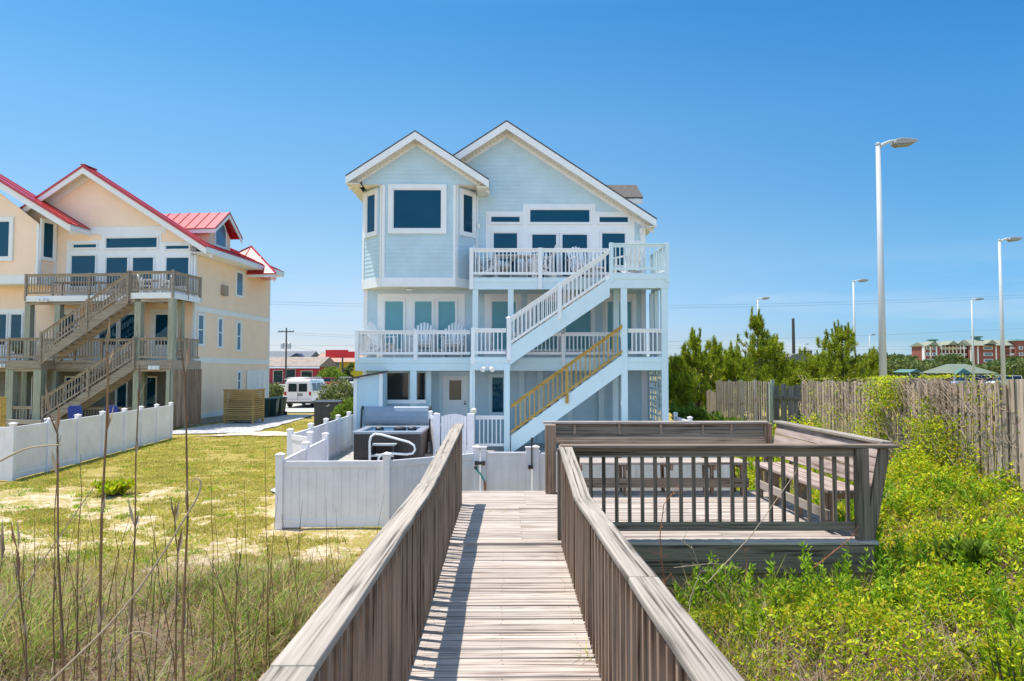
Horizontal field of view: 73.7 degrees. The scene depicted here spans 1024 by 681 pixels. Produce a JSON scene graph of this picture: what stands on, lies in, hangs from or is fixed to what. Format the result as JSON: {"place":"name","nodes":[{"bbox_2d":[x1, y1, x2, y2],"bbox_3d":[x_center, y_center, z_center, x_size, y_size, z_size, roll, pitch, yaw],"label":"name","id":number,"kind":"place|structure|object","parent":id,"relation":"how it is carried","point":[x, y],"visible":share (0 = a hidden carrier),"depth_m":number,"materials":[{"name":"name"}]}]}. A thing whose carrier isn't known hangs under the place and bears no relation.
{"place":"outdoors","nodes":[
{"label":"outdoors","id":0,"kind":"place"},
{"bbox_2d":[0,164,283,428],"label":"beach house","id":1,"kind":"structure","parent":0,"point":[86,223],"depth_m":33.81,"materials":[{"name":"beige"}]},
{"bbox_2d":[0,313,8,346],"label":"window","id":2,"kind":"structure","parent":1,"relation":"in","point":[3,316],"depth_m":34.44,"materials":[{"name":"white paint"}]},
{"bbox_2d":[0,217,14,260],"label":"window","id":3,"kind":"structure","parent":1,"relation":"in","point":[6,223],"depth_m":33.65,"materials":[{"name":"white paint"}]},
{"bbox_2d":[9,313,23,337],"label":"window","id":4,"kind":"structure","parent":1,"relation":"in","point":[16,320],"depth_m":34.39,"materials":[{"name":"white paint"}]},
{"bbox_2d":[40,218,56,261],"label":"window","id":5,"kind":"structure","parent":1,"relation":"in","point":[48,228],"depth_m":33.97,"materials":[{"name":"white paint"}]},
{"bbox_2d":[69,254,96,287],"bbox_3d":[-21.479,-3.485,34.202,1.430,1.711,0.080,0,-2,5],"label":"window","id":6,"kind":"structure","parent":1,"relation":"in","point":[79,263],"depth_m":34.21,"materials":[{"name":"white paint"}]},
{"bbox_2d":[97,313,117,346],"bbox_3d":[-20.098,-0.537,33.961,1.054,1.694,0.080,0,-2,5],"label":"sliding door","id":7,"kind":"structure","parent":1,"relation":"in","point":[113,328],"depth_m":33.93,"materials":[{"name":"white paint"}]},
{"bbox_2d":[104,256,128,287],"bbox_3d":[-19.713,-3.342,34.041,1.285,1.767,0.080,0,-2,5],"label":"sliding door","id":8,"kind":"structure","parent":1,"relation":"in","point":[112,264],"depth_m":34.06,"materials":[{"name":"white paint"}]},
{"bbox_2d":[115,382,127,411],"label":"sliding door","id":9,"kind":"structure","parent":1,"relation":"in","point":[121,393],"depth_m":33.75,"materials":[{"name":"white paint"}]},
{"bbox_2d":[118,313,133,346],"bbox_3d":[-18.984,-0.535,33.860,1.082,1.689,0.080,0,-2,5],"label":"sliding door","id":10,"kind":"structure","parent":1,"relation":"in","point":[125,329],"depth_m":33.87,"materials":[{"name":"white paint"}]},
{"bbox_2d":[104,236,158,249],"bbox_3d":[-18.972,-4.870,34.040,2.840,0.659,0.080,0,-2,5],"label":"window","id":11,"kind":"structure","parent":1,"relation":"in","point":[113,242],"depth_m":34.04,"materials":[{"name":"glass"}]},
{"bbox_2d":[131,256,154,290],"bbox_3d":[-18.345,-3.330,33.923,1.244,1.761,0.080,0,-2,5],"label":"sliding door","id":12,"kind":"structure","parent":1,"relation":"in","point":[138,263],"depth_m":33.93,"materials":[{"name":"white paint"}]},
{"bbox_2d":[147,376,157,407],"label":"door","id":13,"kind":"structure","parent":1,"relation":"in","point":[152,381],"depth_m":33.62,"materials":[{"name":"white paint"}]},
{"bbox_2d":[153,313,167,346],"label":"door","id":14,"kind":"structure","parent":1,"relation":"in","point":[160,323],"depth_m":33.72,"materials":[{"name":"white paint"}]},
{"bbox_2d":[164,256,190,287],"bbox_3d":[-16.555,-3.393,33.767,1.332,1.597,0.080,0,-2,5],"label":"window","id":15,"kind":"structure","parent":1,"relation":"in","point":[181,264],"depth_m":33.78,"materials":[{"name":"white paint"}]},
{"bbox_2d":[196,312,204,346],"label":"window","id":16,"kind":"structure","parent":1,"relation":"in","point":[200,318],"depth_m":34.12,"materials":[{"name":"white paint"}]},
{"bbox_2d":[216,316,223,348],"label":"window","id":17,"kind":"structure","parent":1,"relation":"in","point":[220,320],"depth_m":36.02,"materials":[{"name":"white paint"}]},
{"bbox_2d":[214,224,226,249],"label":"arch window","id":18,"kind":"structure","parent":1,"relation":"in","point":[220,236],"depth_m":36.62,"materials":[{"name":"glass"}]},
{"bbox_2d":[235,270,244,297],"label":"window","id":19,"kind":"structure","parent":1,"relation":"in","point":[239,275],"depth_m":38.14,"materials":[{"name":"white paint"}]},
{"bbox_2d":[270,351,318,356],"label":"grey house","id":20,"kind":"structure","parent":0,"point":[295,354],"depth_m":149.80,"materials":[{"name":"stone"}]},
{"bbox_2d":[285,404,313,411],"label":"driveway","id":21,"kind":"structure","parent":0,"point":[301,408],"depth_m":46.90,"materials":[{"name":"concrete"}]},
{"bbox_2d":[284,377,326,406],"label":"parked van","id":22,"kind":"object","parent":21,"relation":"on","point":[299,390],"visible":0.71,"depth_m":47.57,"materials":[{"name":"white paint"}]},
{"bbox_2d":[318,350,362,376],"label":"shop house","id":23,"kind":"structure","parent":0,"point":[335,356],"depth_m":139.42,"materials":[{"name":"red paint"}]},
{"bbox_2d":[271,443,559,491],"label":"pool patio","id":24,"kind":"structure","parent":0,"point":[347,455],"depth_m":22.49,"materials":[{"name":"concrete"}]},
{"bbox_2d":[344,371,387,450],"bbox_3d":[-4.924,2.386,23.204,1.303,2.699,1.150,0,-2,-1],"label":"shower stall","id":25,"kind":"object","parent":24,"relation":"on","point":[369,390],"visible":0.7,"depth_m":22.79,"materials":[{"name":"white"}]},
{"bbox_2d":[371,443,396,460],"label":"tub steps","id":26,"kind":"structure","parent":24,"relation":"on","point":[374,455],"depth_m":20.05,"materials":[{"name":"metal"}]},
{"bbox_2d":[352,406,431,459],"bbox_3d":[-3.837,2.869,21.635,2.324,1.483,2.417,0,-2,-1],"label":"hot tub","id":27,"kind":"object","parent":24,"relation":"on","point":[418,437],"visible":0.94,"depth_m":21.63,"materials":[{"name":"grey plastic"}]},
{"bbox_2d":[369,433,415,460],"bbox_3d":[-3.409,3.083,19.460,1.354,0.896,0.060,0,-2,-1],"label":"tub handrail","id":28,"kind":"object","parent":24,"relation":"on","point":[395,438],"visible":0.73,"depth_m":19.44,"materials":[{"name":"metal"}]},
{"bbox_2d":[433,413,473,455],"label":"picket gate","id":29,"kind":"structure","parent":24,"relation":"on","point":[456,419],"depth_m":21.30,"materials":[{"name":"white plastic"}]},
{"bbox_2d":[0,373,1023,680],"bbox_3d":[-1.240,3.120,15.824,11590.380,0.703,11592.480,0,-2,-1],"label":"ground","id":30,"kind":"structure","parent":0,"point":[362,537],"depth_m":11.04,"materials":[{"name":"sand"}]},
{"bbox_2d":[0,518,27,680],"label":"grass stalk","id":31,"kind":"object","parent":30,"relation":"on","point":[17,569],"depth_m":2.15,"materials":[{"name":"plant"}]},
{"bbox_2d":[45,383,64,680],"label":"grass stalk","id":32,"kind":"object","parent":30,"relation":"on","point":[56,469],"depth_m":2.46,"materials":[{"name":"plant"}]},
{"bbox_2d":[52,437,60,680],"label":"grass stalk","id":33,"kind":"object","parent":30,"relation":"on","point":[54,587],"depth_m":3.33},
{"bbox_2d":[76,458,81,680],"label":"grass stalk","id":34,"kind":"object","parent":30,"relation":"on","point":[77,585],"depth_m":3.72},
{"bbox_2d":[0,402,172,480],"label":"vinyl fence","id":35,"kind":"object","parent":30,"relation":"on","point":[83,438],"visible":0.88,"depth_m":19.94,"materials":[{"name":"plastic"}]},
{"bbox_2d":[97,319,113,680],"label":"grass stalk","id":36,"kind":"object","parent":30,"relation":"on","point":[100,613],"depth_m":2.36,"materials":[{"name":"plant"}]},
{"bbox_2d":[128,363,145,680],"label":"grass stalk","id":37,"kind":"object","parent":30,"relation":"on","point":[131,610],"depth_m":2.67,"materials":[{"name":"plant"}]},
{"bbox_2d":[166,498,182,680],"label":"grass stalk","id":38,"kind":"object","parent":30,"relation":"on","point":[180,540],"depth_m":2.55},
{"bbox_2d":[0,421,360,582],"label":"lawn","id":39,"kind":"structure","parent":30,"relation":"on","point":[66,472],"depth_m":13.95,"materials":[{"name":"plant"}]},
{"bbox_2d":[88,477,138,495],"bbox_3d":[-8.754,3.204,15.010,0.993,0.416,0.898,-2,-3,39],"label":"grass clump","id":40,"kind":"object","parent":39,"relation":"on","point":[114,487],"visible":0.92,"depth_m":14.89,"materials":[{"name":"green plant"}]},
{"bbox_2d":[202,431,294,435],"bbox_3d":[-9.279,3.904,28.398,7.000,0.001,2.552,0,-2,8],"label":"sand strip","id":41,"kind":"object","parent":39,"relation":"on","point":[270,433],"visible":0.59,"depth_m":28.77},
{"bbox_2d":[313,400,342,425],"bbox_3d":[-9.004,3.534,33.469,1.205,1.219,0.970,0,-2,-1],"label":"storage box","id":42,"kind":"object","parent":39,"relation":"on","point":[323,409],"visible":0.67,"depth_m":33.03,"materials":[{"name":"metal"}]},
{"bbox_2d":[0,524,362,680],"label":"straw litter","id":43,"kind":"object","parent":30,"relation":"on","point":[142,629],"visible":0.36,"depth_m":6.32,"materials":[{"name":"plant"}]},
{"bbox_2d":[50,477,201,680],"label":"bleached stem","id":44,"kind":"object","parent":43,"relation":"on","point":[118,614],"visible":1,"depth_m":2.06,"materials":[{"name":"plant"}]},
{"bbox_2d":[177,319,189,680],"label":"grass stalk","id":45,"kind":"object","parent":30,"relation":"on","point":[183,621],"depth_m":2.35,"materials":[{"name":"plant"}]},
{"bbox_2d":[9,497,383,680],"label":"thin stalks","id":46,"kind":"object","parent":30,"relation":"on","point":[67,559],"visible":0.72,"depth_m":6.08,"materials":[{"name":"plant"}]},
{"bbox_2d":[173,415,311,433],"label":"driveway","id":47,"kind":"structure","parent":30,"relation":"on","point":[244,426],"depth_m":32.31,"materials":[{"name":"concrete"}]},
{"bbox_2d":[223,389,265,423],"bbox_3d":[-13.620,3.391,34.741,1.620,1.850,1.350,0,-2,3],"label":"slatted enclosure","id":48,"kind":"object","parent":47,"relation":"on","point":[244,405],"visible":0.98,"depth_m":34.15,"materials":[{"name":"wood"}]},
{"bbox_2d":[269,357,338,383],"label":"shop","id":49,"kind":"structure","parent":30,"relation":"on","point":[305,366],"depth_m":124.55,"materials":[{"name":"white paint"}]},
{"bbox_2d":[286,411,352,459],"bbox_3d":[-5.468,2.981,20.194,0.792,1.380,8.645,0,-2,-6],"label":"vinyl fence","id":50,"kind":"object","parent":30,"relation":"on","point":[339,430],"visible":0.52,"depth_m":20.78,"materials":[{"name":"white plastic"}]},
{"bbox_2d":[315,366,346,377],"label":"green bush","id":51,"kind":"object","parent":30,"relation":"on","point":[332,372],"visible":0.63,"depth_m":114.23,"materials":[{"name":"green plant"}]},
{"bbox_2d":[315,377,353,403],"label":"flowering bush","id":52,"kind":"object","parent":30,"relation":"on","point":[344,389],"visible":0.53,"depth_m":41.22,"materials":[{"name":"green plant"}]},
{"bbox_2d":[330,397,352,419],"bbox_3d":[-7.404,3.341,31.295,1.637,1.562,1.624,0,-2,-1],"label":"green bush","id":53,"kind":"object","parent":30,"relation":"on","point":[342,409],"visible":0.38,"depth_m":31.00,"materials":[{"name":"green plant"}]},
{"bbox_2d":[275,432,479,529],"bbox_3d":[-2.479,2.713,13.778,3.734,1.377,3.949,0,-2,-1],"label":"vinyl fence","id":54,"kind":"object","parent":30,"relation":"on","point":[325,490],"visible":0.88,"depth_m":11.89,"materials":[{"name":"plastic"}]},
{"bbox_2d":[475,437,532,490],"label":"vinyl gate","id":55,"kind":"structure","parent":54,"relation":"attached to","point":[505,471],"depth_m":12.99,"materials":[{"name":"white plastic"}]},
{"bbox_2d":[258,424,743,680],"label":"boardwalk","id":56,"kind":"structure","parent":30,"relation":"on","point":[413,595],"depth_m":4.49,"materials":[{"name":"wood"}]},
{"bbox_2d":[345,120,668,451],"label":"beach house","id":57,"kind":"structure","parent":30,"relation":"on","point":[562,345],"depth_m":24.74,"materials":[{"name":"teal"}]},
{"bbox_2d":[364,188,378,237],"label":"window","id":58,"kind":"structure","parent":57,"relation":"in","point":[371,198],"depth_m":24.90,"materials":[{"name":"white paint"}]},
{"bbox_2d":[364,322,396,356],"bbox_3d":[-4.728,-0.030,24.452,0.911,1.300,0.880,-1,-3,31],"label":"adirondack chair","id":59,"kind":"object","parent":57,"relation":"on","point":[371,327],"visible":0.69,"depth_m":24.46,"materials":[{"name":"white paint"}]},
{"bbox_2d":[383,299,405,350],"bbox_3d":[-4.344,-0.564,25.163,0.823,1.925,0.080,0,-2,-1],"label":"door frame","id":60,"kind":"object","parent":57,"relation":"in","point":[384,300],"depth_m":25.15,"materials":[{"name":"white paint"}]},
{"bbox_2d":[387,371,409,399],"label":"window","id":61,"kind":"structure","parent":57,"relation":"in","point":[398,382],"depth_m":25.07,"materials":[{"name":"glass"}]},
{"bbox_2d":[388,184,446,233],"bbox_3d":[-3.390,-4.705,24.443,2.095,1.780,0.080,0,-2,-1],"label":"window","id":62,"kind":"structure","parent":57,"relation":"in","point":[412,208],"depth_m":24.43,"materials":[{"name":"glass"}]},
{"bbox_2d":[417,371,425,399],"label":"window","id":63,"kind":"structure","parent":57,"relation":"in","point":[421,375],"depth_m":25.08,"materials":[{"name":"glass"}]},
{"bbox_2d":[410,322,435,356],"bbox_3d":[-3.171,-0.029,24.483,0.880,1.300,0.911,0,-2,-4],"label":"adirondack chair","id":64,"kind":"object","parent":57,"relation":"on","point":[425,325],"visible":0.63,"depth_m":24.70,"materials":[{"name":"white paint"}]},
{"bbox_2d":[436,299,456,350],"bbox_3d":[-2.407,-0.563,25.180,0.777,1.925,0.080,0,-2,-1],"label":"sliding door","id":65,"kind":"structure","parent":57,"relation":"in","point":[437,300],"depth_m":25.17,"materials":[{"name":"white paint"}]},
{"bbox_2d":[440,322,466,356],"bbox_3d":[-2.077,-0.029,24.492,0.880,1.300,0.911,0,-2,2],"label":"adirondack chair","id":66,"kind":"object","parent":57,"relation":"on","point":[454,326],"visible":0.63,"depth_m":24.67,"materials":[{"name":"white paint"}]},
{"bbox_2d":[443,376,467,435],"bbox_3d":[-2.080,2.404,25.020,0.911,2.214,0.112,0,-2,-1],"label":"door","id":67,"kind":"structure","parent":57,"relation":"in","point":[455,388],"depth_m":25.04,"materials":[{"name":"white paint"}]},
{"bbox_2d":[459,188,475,238],"bbox_3d":[-1.613,-4.628,24.922,0.434,1.697,0.771,-1,-2,13],"label":"window","id":68,"kind":"structure","parent":57,"relation":"in","point":[467,199],"depth_m":24.89,"materials":[{"name":"white paint"}]},
{"bbox_2d":[489,374,503,414],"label":"window","id":69,"kind":"structure","parent":57,"relation":"in","point":[496,381],"depth_m":25.08,"materials":[{"name":"glass"}]},
{"bbox_2d":[489,214,521,223],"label":"window","id":70,"kind":"structure","parent":57,"relation":"in","point":[493,218],"depth_m":25.35,"materials":[{"name":"white paint"}]},
{"bbox_2d":[491,231,519,271],"bbox_3d":[-0.245,-3.252,25.311,1.046,1.636,0.080,0,-2,-1],"label":"window","id":71,"kind":"structure","parent":57,"relation":"in","point":[499,239],"depth_m":25.32,"materials":[{"name":"glass"}]},
{"bbox_2d":[530,232,558,276],"bbox_3d":[1.194,-3.153,25.319,1.070,1.738,0.080,0,-2,-1],"label":"sliding door","id":72,"kind":"structure","parent":57,"relation":"in","point":[537,239],"depth_m":25.33,"materials":[{"name":"white paint"}]},
{"bbox_2d":[528,207,591,224],"bbox_3d":[1.780,-4.628,25.386,2.382,0.631,0.080,0,-2,-1],"label":"window","id":73,"kind":"structure","parent":57,"relation":"in","point":[536,215],"depth_m":25.38,"materials":[{"name":"glass"}]},
{"bbox_2d":[560,232,589,277],"bbox_3d":[2.330,-3.153,25.329,1.094,1.738,0.080,0,-2,-1],"label":"sliding door","id":74,"kind":"structure","parent":57,"relation":"in","point":[567,239],"depth_m":25.35,"materials":[{"name":"white paint"}]},
{"bbox_2d":[567,247,595,277],"bbox_3d":[2.491,-2.816,24.646,0.880,1.300,0.911,1,-3,-20],"label":"adirondack chair","id":75,"kind":"object","parent":57,"relation":"on","point":[575,262],"visible":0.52,"depth_m":24.76,"materials":[{"name":"white paint"}]},
{"bbox_2d":[597,214,629,224],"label":"window","id":76,"kind":"structure","parent":57,"relation":"in","point":[602,219],"depth_m":25.38,"materials":[{"name":"white paint"}]},
{"bbox_2d":[600,231,627,272],"bbox_3d":[3.772,-3.251,25.346,1.025,1.636,0.080,0,-2,-1],"label":"window","id":77,"kind":"structure","parent":57,"relation":"in","point":[606,237],"depth_m":25.36,"materials":[{"name":"white paint"}]},
{"bbox_2d":[605,299,633,350],"bbox_3d":[3.971,-0.561,25.236,1.038,1.925,0.080,0,-2,-1],"label":"door frame","id":78,"kind":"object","parent":57,"relation":"in","point":[606,300],"depth_m":25.22,"materials":[{"name":"white paint"}]},
{"bbox_2d":[614,241,644,272],"bbox_3d":[4.179,-2.833,24.244,0.880,1.300,0.911,1,-3,-30],"label":"adirondack chair","id":79,"kind":"object","parent":57,"relation":"on","point":[630,261],"visible":0.46,"depth_m":24.06,"materials":[{"name":"white paint"}]},
{"bbox_2d":[532,412,729,490],"bbox_3d":[4.463,2.867,17.338,3.478,1.389,11.553,-1,-3,27],"label":"vinyl fence","id":80,"kind":"object","parent":30,"relation":"on","point":[538,476],"visible":0.12,"depth_m":13.01,"materials":[{"name":"plastic"}]},
{"bbox_2d":[449,421,898,598],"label":"viewing deck","id":81,"kind":"structure","parent":30,"relation":"on","point":[721,524],"depth_m":7.61,"materials":[{"name":"wood"}]},
{"bbox_2d":[653,351,702,412],"bbox_3d":[7.425,2.246,30.921,2.367,3.653,2.434,2,-3,-38],"label":"pine tree","id":82,"kind":"object","parent":30,"relation":"on","point":[680,388],"visible":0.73,"depth_m":30.72,"materials":[{"name":"green plant"}]},
{"bbox_2d":[678,404,708,420],"bbox_3d":[6.480,3.029,24.462,1.176,1.526,1.169,0,-2,-1],"label":"leafy shrub","id":83,"kind":"object","parent":30,"relation":"on","point":[694,413],"visible":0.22,"depth_m":24.43,"materials":[{"name":"green plant"}]},
{"bbox_2d":[680,327,722,409],"bbox_3d":[9.302,1.748,34.283,2.616,4.921,2.971,0,-2,-1],"label":"pine tree","id":84,"kind":"object","parent":30,"relation":"on","point":[696,358],"visible":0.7,"depth_m":33.85,"materials":[{"name":"green plant"}]},
{"bbox_2d":[691,335,738,411],"bbox_3d":[10.584,1.956,36.076,2.994,4.654,3.724,-1,-3,21],"label":"pine tree","id":85,"kind":"object","parent":30,"relation":"on","point":[718,352],"visible":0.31,"depth_m":35.76,"materials":[{"name":"green plant"}]},
{"bbox_2d":[699,343,765,414],"bbox_3d":[11.555,2.167,34.980,3.678,4.146,3.093,-2,-3,40],"label":"pine tree","id":86,"kind":"object","parent":30,"relation":"on","point":[735,363],"visible":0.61,"depth_m":34.64,"materials":[{"name":"green plant"}]},
{"bbox_2d":[716,380,774,423],"bbox_3d":[8.376,2.650,25.150,0.201,2.560,10.172,0,-2,8],"label":"picket fence","id":87,"kind":"object","parent":30,"relation":"on","point":[724,395],"visible":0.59,"depth_m":24.30,"materials":[{"name":"wood"}]},
{"bbox_2d":[726,307,789,418],"bbox_3d":[13.431,1.188,38.291,4.117,6.370,4.720,-1,-3,23],"label":"pine tree","id":88,"kind":"object","parent":30,"relation":"on","point":[766,350],"visible":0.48,"depth_m":37.74,"materials":[{"name":"green plant"}]},
{"bbox_2d":[756,332,805,407],"bbox_3d":[14.813,1.961,39.212,2.789,4.906,3.764,2,-3,-35],"label":"pine tree","id":89,"kind":"object","parent":30,"relation":"on","point":[784,362],"visible":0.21,"depth_m":38.61,"materials":[{"name":"green plant"}]},
{"bbox_2d":[767,383,804,428],"bbox_3d":[8.069,2.183,19.928,1.184,1.902,0.159,0,-2,-1],"label":"board fence","id":90,"kind":"object","parent":30,"relation":"on","point":[793,397],"visible":0.53,"depth_m":20.00,"materials":[{"name":"wood"}]},
{"bbox_2d":[778,357,812,409],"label":"pine tree","id":91,"kind":"object","parent":30,"relation":"on","point":[792,365],"visible":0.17,"depth_m":40.66,"materials":[{"name":"green plant"}]},
{"bbox_2d":[800,352,836,411],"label":"pine tree","id":92,"kind":"object","parent":30,"relation":"on","point":[817,366],"visible":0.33,"depth_m":43.70,"materials":[{"name":"green plant"}]},
{"bbox_2d":[798,320,878,407],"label":"pine tree","id":93,"kind":"object","parent":30,"relation":"on","point":[840,363],"visible":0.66,"depth_m":45.51,"materials":[{"name":"green plant"}]},
{"bbox_2d":[664,460,1023,680],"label":"grass tufts","id":94,"kind":"object","parent":30,"relation":"on","point":[750,642],"visible":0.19,"depth_m":6.32,"materials":[{"name":"plant"}]},
{"bbox_2d":[669,457,1023,680],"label":"dry stems","id":95,"kind":"object","parent":30,"relation":"on","point":[855,660],"visible":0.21,"depth_m":5.61,"materials":[{"name":"plant"}]},
{"bbox_2d":[680,409,1023,680],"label":"ground cover","id":96,"kind":"object","parent":30,"relation":"on","point":[862,612],"visible":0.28,"depth_m":6.38,"materials":[{"name":"green plant"}]},
{"bbox_2d":[672,427,1023,677],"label":"leafy shoots","id":97,"kind":"object","parent":96,"relation":"on","point":[879,555],"visible":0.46,"depth_m":6.90,"materials":[{"name":"green plant"}]},
{"bbox_2d":[875,138,918,429],"bbox_3d":[13.160,-1.609,23.307,1.588,10.690,0.480,0,-2,-1],"label":"street lamp","id":98,"kind":"object","parent":30,"relation":"on","point":[901,142],"visible":0.81,"depth_m":23.29,"materials":[{"name":"metal"}]},
{"bbox_2d":[802,379,1023,502],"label":"picket fence","id":99,"kind":"object","parent":30,"relation":"on","point":[1012,399],"visible":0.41,"depth_m":11.61,"materials":[{"name":"wood"}]},
{"bbox_2d":[793,373,1023,485],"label":"vine thicket","id":100,"kind":"object","parent":99,"relation":"attached to","point":[881,397],"visible":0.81,"depth_m":12.79,"materials":[{"name":"green plant"}]},
{"bbox_2d":[821,357,1023,380],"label":"hedge strip","id":101,"kind":"object","parent":30,"relation":"on","point":[992,366],"visible":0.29,"depth_m":142.48,"materials":[{"name":"plant"}]},
{"bbox_2d":[929,353,968,380],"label":"tree","id":102,"kind":"object","parent":30,"relation":"on","point":[945,358],"visible":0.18,"depth_m":148.10,"materials":[{"name":"green plant"}]},
{"bbox_2d":[931,531,998,587],"bbox_3d":[5.010,2.415,7.507,0.667,0.677,0.705,0,-2,-1],"label":"leafy sprig","id":103,"kind":"object","parent":30,"relation":"on","point":[976,548],"visible":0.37,"depth_m":7.42,"materials":[{"name":"green plant"}]},
{"bbox_2d":[909,336,1023,374],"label":"hotel","id":104,"kind":"structure","parent":30,"relation":"on","point":[984,351],"depth_m":292.75,"materials":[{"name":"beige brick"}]},
{"bbox_2d":[954,615,1023,680],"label":"leafy sprig","id":105,"kind":"object","parent":30,"relation":"on","point":[961,648],"visible":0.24,"depth_m":5.23,"materials":[{"name":"green plant"}]},
{"bbox_2d":[975,626,1023,680],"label":"leafy sprig","id":106,"kind":"object","parent":30,"relation":"on","point":[1008,661],"visible":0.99,"depth_m":4.65,"materials":[{"name":"green plant"}]},
{"bbox_2d":[998,237,1022,384],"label":"street lamp","id":107,"kind":"object","parent":30,"relation":"on","point":[1002,337],"visible":0.85,"depth_m":40.81,"materials":[{"name":"metal"}]},
{"bbox_2d":[0,0,1023,357],"label":"sky","id":108,"kind":"structure","parent":0,"point":[749,130],"materials":[{"name":"blue"}]},
{"label":"car park","id":109,"kind":"structure","parent":0,"visible":0},
{"bbox_2d":[920,364,995,379],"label":"pavilion","id":110,"kind":"structure","parent":109,"relation":"on","point":[959,369],"depth_m":122.40,"materials":[{"name":"green metal"}]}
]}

